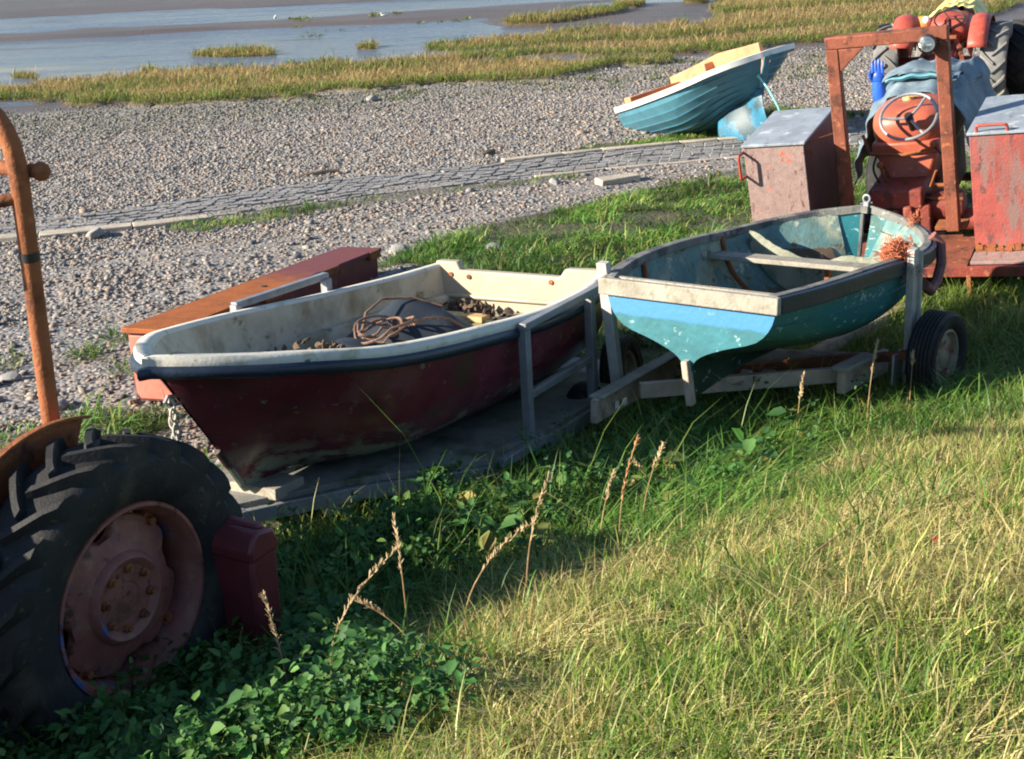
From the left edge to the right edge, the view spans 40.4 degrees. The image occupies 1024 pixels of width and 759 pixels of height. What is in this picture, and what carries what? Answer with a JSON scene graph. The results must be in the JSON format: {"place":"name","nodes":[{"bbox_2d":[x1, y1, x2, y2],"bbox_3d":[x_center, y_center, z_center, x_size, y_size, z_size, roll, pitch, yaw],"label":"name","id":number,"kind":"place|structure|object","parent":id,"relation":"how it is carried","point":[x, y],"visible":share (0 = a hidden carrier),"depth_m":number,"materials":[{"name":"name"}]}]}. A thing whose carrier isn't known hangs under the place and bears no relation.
{"place":"outdoors","nodes":[
{"label":"outdoors","id":0,"kind":"place"},
{"bbox_2d":[8,66,38,78],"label":"grass island","id":1,"kind":"structure","parent":0,"point":[31,75],"depth_m":31.05,"materials":[{"name":"green plant"}]},
{"bbox_2d":[0,127,965,233],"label":"path","id":2,"kind":"structure","parent":0,"point":[322,188],"depth_m":17.19,"materials":[{"name":"grey stone"}]},
{"bbox_2d":[0,0,1016,106],"bbox_3d":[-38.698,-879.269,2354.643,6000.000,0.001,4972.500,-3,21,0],"label":"water","id":3,"kind":"structure","parent":0,"point":[72,57],"depth_m":36.27,"materials":[{"name":"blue liquid"}]},
{"bbox_2d":[0,0,1023,758],"bbox_3d":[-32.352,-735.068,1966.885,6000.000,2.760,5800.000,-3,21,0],"label":"ground","id":4,"kind":"structure","parent":0,"point":[642,14],"depth_m":16.90,"materials":[{"name":"grey gravel"}]},
{"bbox_2d":[0,371,22,381],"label":"stone","id":5,"kind":"object","parent":4,"relation":"on","point":[10,376],"visible":1,"depth_m":9.89,"materials":[{"name":"white stone"}]},
{"bbox_2d":[58,398,68,409],"bbox_3d":[-3.043,0.177,9.363,0.106,0.080,0.148,1,21,8],"label":"stone","id":6,"kind":"object","parent":4,"relation":"on","point":[63,403],"visible":0.5,"depth_m":9.34,"materials":[{"name":"white stone"}]},
{"bbox_2d":[86,227,105,238],"bbox_3d":[-4.530,-1.581,15.100,0.207,0.119,0.269,0,21,6],"label":"stone","id":7,"kind":"object","parent":4,"relation":"on","point":[97,232],"visible":1,"depth_m":15.03,"materials":[{"name":"white stone"}]},
{"bbox_2d":[0,214,208,241],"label":"kerb","id":8,"kind":"structure","parent":4,"relation":"on","point":[119,227],"depth_m":15.36,"materials":[{"name":"concrete"}]},
{"bbox_2d":[0,108,281,747],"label":"tractor","id":9,"kind":"object","parent":4,"relation":"on","point":[94,569],"visible":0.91,"depth_m":5.30,"materials":[{"name":"black rubber"}]},
{"bbox_2d":[134,58,163,71],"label":"grass island","id":10,"kind":"structure","parent":4,"relation":"on","point":[149,67],"depth_m":31.05,"materials":[{"name":"green plant"}]},
{"bbox_2d":[190,41,279,56],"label":"grass island","id":11,"kind":"structure","parent":4,"relation":"on","point":[243,49],"depth_m":33.31,"materials":[{"name":"green plant"}]},
{"bbox_2d":[121,247,381,401],"bbox_3d":[-1.849,-0.503,10.729,0.412,0.513,3.290,3,16,19],"label":"boat","id":12,"kind":"object","parent":4,"relation":"on","point":[345,266],"visible":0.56,"depth_m":10.59,"materials":[{"name":"red paint"}]},
{"bbox_2d":[259,589,287,683],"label":"seed grass","id":13,"kind":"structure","parent":4,"relation":"on","point":[265,601],"depth_m":5.00,"materials":[{"name":"plant"}]},
{"bbox_2d":[297,167,339,176],"bbox_3d":[-2.493,-2.667,17.930,0.559,0.102,0.099,-9,21,-16],"label":"driftwood","id":14,"kind":"object","parent":4,"relation":"on","point":[323,171],"visible":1,"depth_m":17.91,"materials":[{"name":"wood"}]},
{"bbox_2d":[330,541,401,683],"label":"seed grass","id":15,"kind":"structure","parent":4,"relation":"on","point":[376,567],"depth_m":4.86,"materials":[{"name":"beige plant"}]},
{"bbox_2d":[354,35,378,48],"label":"grass island","id":16,"kind":"structure","parent":4,"relation":"on","point":[372,45],"depth_m":33.39,"materials":[{"name":"green plant"}]},
{"bbox_2d":[0,162,743,511],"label":"pebbles","id":17,"kind":"object","parent":4,"relation":"on","point":[308,224],"visible":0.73,"depth_m":13.87,"materials":[{"name":"gravel"}]},
{"bbox_2d":[366,95,378,100],"bbox_3d":[-2.510,-5.061,25.084,0.240,0.140,0.192,-10,22,-18],"label":"stone","id":18,"kind":"object","parent":4,"relation":"on","point":[371,97],"visible":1,"depth_m":25.02,"materials":[{"name":"white stone"}]},
{"bbox_2d":[288,10,470,58],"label":"marsh grass","id":19,"kind":"structure","parent":4,"relation":"on","point":[372,14],"depth_m":38.44,"materials":[{"name":"green plant"}]},
{"bbox_2d":[349,594,415,654],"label":"seed grass","id":20,"kind":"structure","parent":4,"relation":"on","point":[370,605],"depth_m":5.16,"materials":[{"name":"beige plant"}]},
{"bbox_2d":[388,244,409,254],"bbox_3d":[-1.054,-1.199,12.988,0.173,0.134,0.205,3,21,15],"label":"stone","id":21,"kind":"object","parent":4,"relation":"on","point":[401,247],"visible":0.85,"depth_m":12.93,"materials":[{"name":"white stone"}]},
{"bbox_2d":[392,512,408,632],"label":"seed grass","id":22,"kind":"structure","parent":4,"relation":"on","point":[398,540],"depth_m":5.26,"materials":[{"name":"beige plant"}]},
{"bbox_2d":[221,272,644,521],"bbox_3d":[-0.547,-0.027,8.597,1.888,1.092,3.592,6,18,31],"label":"boat trolley","id":23,"kind":"object","parent":4,"relation":"on","point":[530,403],"visible":0.35,"depth_m":7.95,"materials":[{"name":"grey wood"}]},
{"bbox_2d":[130,259,602,491],"bbox_3d":[-0.838,-0.102,8.139,1.749,0.905,3.553,6,18,31],"label":"rowing boat","id":24,"kind":"object","parent":23,"relation":"on","point":[253,408],"visible":0.89,"depth_m":7.42,"materials":[{"name":"brown"}]},
{"bbox_2d":[168,398,179,440],"bbox_3d":[-1.633,0.358,6.826,0.200,0.538,0.108,2,21,11],"label":"chain","id":25,"kind":"object","parent":24,"relation":"hanging from","point":[172,418],"visible":0.42,"depth_m":6.80,"materials":[{"name":"silver metal"}]},
{"bbox_2d":[266,337,345,351],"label":"leaf litter","id":26,"kind":"object","parent":24,"relation":"in","point":[322,345],"visible":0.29,"depth_m":7.99,"materials":[{"name":"brown plant"}]},
{"bbox_2d":[347,299,473,343],"bbox_3d":[-0.646,-0.334,8.624,0.862,0.325,0.798,6,18,31],"label":"rubber sheet","id":27,"kind":"object","parent":24,"relation":"in","point":[405,308],"visible":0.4,"depth_m":8.52,"materials":[{"name":"black rubber"}]},
{"bbox_2d":[332,337,385,347],"bbox_3d":[-0.944,-0.136,8.184,0.528,0.207,0.542,6,18,31],"label":"rubber sheet","id":28,"kind":"object","parent":27,"relation":"on","point":[350,342],"visible":0.18,"depth_m":8.13,"materials":[{"name":"grey rubber"}]},
{"bbox_2d":[353,296,466,343],"bbox_3d":[-0.640,-0.308,8.443,0.815,0.305,0.466,-20,27,-38],"label":"rope coil","id":29,"kind":"object","parent":27,"relation":"on","point":[401,325],"visible":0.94,"depth_m":8.37,"materials":[{"name":"brown fabric"}]},
{"bbox_2d":[448,311,489,322],"bbox_3d":[-0.353,-0.426,9.431,0.424,0.043,0.106,6,18,31],"label":"plank","id":30,"kind":"object","parent":24,"relation":"in","point":[475,317],"visible":0.45,"depth_m":9.34,"materials":[{"name":"beige wood"}]},
{"bbox_2d":[439,297,510,317],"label":"leaf litter","id":31,"kind":"object","parent":24,"relation":"in","point":[465,306],"visible":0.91,"depth_m":9.53,"materials":[{"name":"brown plant"}]},
{"bbox_2d":[486,313,519,322],"bbox_3d":[0.056,-0.388,9.210,0.403,0.027,0.233,6,18,31],"label":"grating","id":32,"kind":"object","parent":24,"relation":"in","point":[504,316],"visible":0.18,"depth_m":9.31,"materials":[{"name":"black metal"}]},
{"bbox_2d":[0,365,876,758],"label":"weeds","id":33,"kind":"object","parent":4,"relation":"on","point":[264,709],"visible":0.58,"depth_m":5.01,"materials":[{"name":"green plant"}]},
{"bbox_2d":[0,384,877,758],"bbox_3d":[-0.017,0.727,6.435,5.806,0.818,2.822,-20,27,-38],"label":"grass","id":34,"kind":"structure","parent":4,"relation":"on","point":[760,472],"depth_m":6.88,"materials":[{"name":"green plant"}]},
{"bbox_2d":[480,149,495,155],"bbox_3d":[-0.325,-3.057,18.877,0.120,0.121,0.232,15,27,39],"label":"driftwood","id":35,"kind":"object","parent":4,"relation":"on","point":[490,151],"visible":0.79,"depth_m":18.83,"materials":[{"name":"wood"}]},
{"bbox_2d":[0,46,979,233],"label":"pebbles","id":36,"kind":"object","parent":4,"relation":"on","point":[274,174],"visible":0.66,"depth_m":21.47,"materials":[{"name":"gravel"}]},
{"bbox_2d":[485,242,501,250],"bbox_3d":[-0.165,-1.235,12.983,0.180,0.077,0.133,-7,21,-12],"label":"stone","id":37,"kind":"object","parent":4,"relation":"on","point":[490,244],"visible":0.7,"depth_m":12.95,"materials":[{"name":"grey stone"}]},
{"bbox_2d":[463,516,537,628],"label":"seed grass","id":38,"kind":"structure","parent":4,"relation":"on","point":[497,549],"depth_m":5.34,"materials":[{"name":"beige plant"}]},
{"bbox_2d":[0,0,1018,104],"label":"marsh grass","id":39,"kind":"structure","parent":4,"relation":"on","point":[422,63],"depth_m":30.19,"materials":[{"name":"green plant"}]},
{"bbox_2d":[0,102,1018,448],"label":"grass","id":40,"kind":"structure","parent":4,"relation":"on","point":[692,190],"depth_m":13.77,"materials":[{"name":"green plant"}]},
{"bbox_2d":[526,471,552,591],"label":"seed grass","id":41,"kind":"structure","parent":4,"relation":"on","point":[542,495],"depth_m":5.52,"materials":[{"name":"beige plant"}]},
{"bbox_2d":[549,178,560,184],"bbox_3d":[0.512,-2.373,16.688,0.127,0.093,0.189,-7,21,-12],"label":"stone","id":42,"kind":"object","parent":4,"relation":"on","point":[555,181],"visible":1,"depth_m":16.64,"materials":[{"name":"white stone"}]},
{"bbox_2d":[290,54,855,105],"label":"marsh grass","id":43,"kind":"structure","parent":4,"relation":"on","point":[592,77],"depth_m":26.17,"materials":[{"name":"green plant"}]},
{"bbox_2d":[353,409,797,593],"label":"weeds","id":44,"kind":"object","parent":4,"relation":"on","point":[658,485],"visible":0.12,"depth_m":7.39,"materials":[{"name":"green plant"}]},
{"bbox_2d":[595,172,639,185],"bbox_3d":[1.257,-2.376,16.573,0.520,0.090,0.200,-11,22,-22],"label":"concrete slab","id":45,"kind":"object","parent":4,"relation":"on","point":[630,177],"depth_m":16.50,"materials":[{"name":"white concrete"}]},
{"bbox_2d":[619,434,639,537],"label":"seed grass","id":46,"kind":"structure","parent":4,"relation":"on","point":[637,440],"depth_m":6.31,"materials":[{"name":"plant"}]},
{"bbox_2d":[629,457,652,487],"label":"seed grass","id":47,"kind":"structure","parent":4,"relation":"on","point":[638,465],"depth_m":7.12,"materials":[{"name":"beige plant"}]},
{"bbox_2d":[643,441,666,515],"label":"seed grass","id":48,"kind":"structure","parent":4,"relation":"on","point":[659,453],"depth_m":6.28,"materials":[{"name":"beige plant"}]},
{"bbox_2d":[501,127,853,162],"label":"kerb","id":49,"kind":"structure","parent":4,"relation":"on","point":[602,149],"depth_m":18.52,"materials":[{"name":"concrete"}]},
{"bbox_2d":[534,143,858,176],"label":"kerb","id":50,"kind":"structure","parent":4,"relation":"on","point":[633,166],"depth_m":17.42,"materials":[{"name":"concrete"}]},
{"bbox_2d":[683,0,709,1],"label":"grass island","id":51,"kind":"structure","parent":4,"relation":"on","point":[695,0],"depth_m":39.81,"materials":[{"name":"green plant"}]},
{"bbox_2d":[614,42,794,134],"bbox_3d":[2.745,-4.002,19.492,1.634,0.981,3.040,-22,11,-25],"label":"clinker boat","id":52,"kind":"object","parent":4,"relation":"on","point":[708,93],"visible":0.87,"depth_m":18.93,"materials":[{"name":"blue paint"}]},
{"bbox_2d":[718,87,766,140],"bbox_3d":[3.149,-3.475,18.689,0.130,0.904,0.991,-21,28,-40],"label":"tarp","id":53,"kind":"object","parent":52,"relation":"hanging from","point":[745,120],"visible":0.66,"depth_m":18.69,"materials":[{"name":"blue plastic"}]},
{"bbox_2d":[757,74,779,109],"bbox_3d":[3.440,-3.533,18.313,0.077,1.106,0.293,-22,11,-25],"label":"rope","id":54,"kind":"object","parent":52,"relation":"hanging from","point":[767,87],"visible":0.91,"depth_m":18.20,"materials":[{"name":"fabric"}]},
{"bbox_2d":[589,246,967,423],"bbox_3d":[1.915,-0.356,9.007,3.569,1.273,1.877,-13,23,-25],"label":"boat trailer","id":55,"kind":"object","parent":4,"relation":"on","point":[933,338],"visible":0.86,"depth_m":8.49,"materials":[{"name":"grey metal"}]},
{"bbox_2d":[599,194,936,406],"bbox_3d":[1.758,-0.570,8.968,1.554,0.792,2.709,12,25,34],"label":"dinghy","id":56,"kind":"object","parent":55,"relation":"on","point":[703,308],"visible":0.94,"depth_m":8.31,"materials":[{"name":"teal paint"}]},
{"bbox_2d":[872,231,927,285],"bbox_3d":[2.389,-0.742,8.547,0.319,0.356,0.408,10,19,35],"label":"frayed rope","id":57,"kind":"object","parent":56,"relation":"attached to","point":[895,248],"visible":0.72,"depth_m":8.48,"materials":[{"name":"orange fabric"}]},
{"bbox_2d":[899,208,922,229],"bbox_3d":[2.709,-1.087,9.432,0.160,0.148,0.125,-19,26,-36],"label":"frayed rope","id":58,"kind":"object","parent":56,"relation":"attached to","point":[911,217],"visible":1,"depth_m":9.41,"materials":[{"name":"orange fabric"}]},
{"bbox_2d":[922,232,946,295],"bbox_3d":[2.719,-0.739,8.967,0.133,0.323,0.523,6,22,20],"label":"fender hose","id":59,"kind":"object","parent":56,"relation":"attached to","point":[931,287],"visible":0.93,"depth_m":9.02,"materials":[{"name":"brown rubber"}]},
{"bbox_2d":[796,370,805,428],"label":"seed grass","id":60,"kind":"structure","parent":4,"relation":"on","point":[801,387],"depth_m":7.58,"materials":[{"name":"beige plant"}]},
{"bbox_2d":[789,526,849,580],"bbox_3d":[1.113,0.629,5.042,0.378,0.075,0.012,-21,27,-40],"label":"twig","id":61,"kind":"object","parent":4,"relation":"on","point":[816,551],"visible":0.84,"depth_m":5.03,"materials":[{"name":"beige plant"}]},
{"bbox_2d":[866,339,879,423],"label":"seed grass","id":62,"kind":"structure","parent":4,"relation":"on","point":[875,352],"depth_m":7.89,"materials":[{"name":"plant"}]},
{"bbox_2d":[909,349,914,409],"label":"seed grass","id":63,"kind":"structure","parent":4,"relation":"on","point":[912,358],"depth_m":8.09,"materials":[{"name":"beige plant"}]},
{"bbox_2d":[824,24,1023,305],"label":"tractor","id":64,"kind":"object","parent":4,"relation":"on","point":[917,158],"visible":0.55,"depth_m":11.25,"materials":[{"name":"orange paint"}]},
{"bbox_2d":[737,107,839,221],"bbox_3d":[2.409,-1.643,11.596,0.682,0.948,1.100,1,27,27],"label":"metal box","id":65,"kind":"object","parent":64,"relation":"attached to","point":[790,161],"visible":0.79,"depth_m":11.29,"materials":[{"name":"pink paint"}]},
{"bbox_2d":[868,59,885,102],"bbox_3d":[3.246,-2.639,12.362,0.134,0.415,0.093,1,26,27],"label":"rubber glove","id":66,"kind":"object","parent":64,"relation":"hanging from","point":[876,76],"visible":0.91,"depth_m":12.33,"materials":[{"name":"blue rubber"}]},
{"bbox_2d":[854,56,995,184],"bbox_3d":[3.781,-2.434,12.647,1.195,1.140,1.526,1,27,27],"label":"tarp","id":67,"kind":"object","parent":64,"relation":"on","point":[973,89],"visible":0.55,"depth_m":12.16,"materials":[{"name":"blue fabric"}]},
{"bbox_2d":[966,94,1023,251],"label":"metal box","id":68,"kind":"object","parent":64,"relation":"on","point":[995,133],"visible":1,"depth_m":10.52,"materials":[{"name":"red paint"}]},
{"bbox_2d":[872,5,1012,95],"bbox_3d":[6.572,-5.215,20.785,1.830,1.900,3.313,5,25,24],"label":"tractor","id":69,"kind":"object","parent":4,"relation":"on","point":[987,33],"visible":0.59,"depth_m":19.88,"materials":[{"name":"metal"}]},
{"bbox_2d":[918,16,931,26],"bbox_3d":[6.157,-5.331,20.867,0.296,0.245,0.276,5,25,24],"label":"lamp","id":70,"kind":"object","parent":69,"relation":"attached to","point":[925,21],"visible":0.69,"depth_m":20.74,"materials":[{"name":"orange plastic"}]},
{"bbox_2d":[929,0,988,18],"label":"tarp","id":71,"kind":"object","parent":69,"relation":"on","point":[978,6],"visible":0.91,"depth_m":21.15,"materials":[{"name":"yellow fabric"}]},
{"bbox_2d":[1006,19,1023,94],"bbox_3d":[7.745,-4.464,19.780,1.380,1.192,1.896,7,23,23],"label":"tire","id":72,"kind":"object","parent":4,"relation":"on","point":[1015,71],"visible":0.7,"depth_m":19.84,"materials":[{"name":"black rubber"}]},
{"bbox_2d":[0,215,1023,758],"bbox_3d":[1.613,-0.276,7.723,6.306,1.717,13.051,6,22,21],"label":"grass","id":73,"kind":"structure","parent":0,"point":[766,642],"depth_m":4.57,"materials":[{"name":"green plant"}]},
{"bbox_2d":[931,535,938,542],"bbox_3d":[1.541,0.581,5.073,0.030,0.016,0.040,-3,21,-2],"label":"fallen leaf","id":74,"kind":"object","parent":73,"relation":"on","point":[936,538],"visible":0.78,"depth_m":5.07,"materials":[{"name":"plant"}]},
{"bbox_2d":[500,0,628,23],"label":"grass island","id":75,"kind":"structure","parent":0,"point":[565,13],"depth_m":37.37,"materials":[{"name":"green plant"}]},
{"bbox_2d":[599,469,616,550],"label":"seed grass","id":76,"kind":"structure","parent":0,"point":[613,475],"depth_m":6.08,"materials":[{"name":"beige plant"}]},
{"bbox_2d":[612,0,645,5],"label":"grass island","id":77,"kind":"structure","parent":0,"point":[634,2],"depth_m":39.53,"materials":[{"name":"green plant"}]}
]}

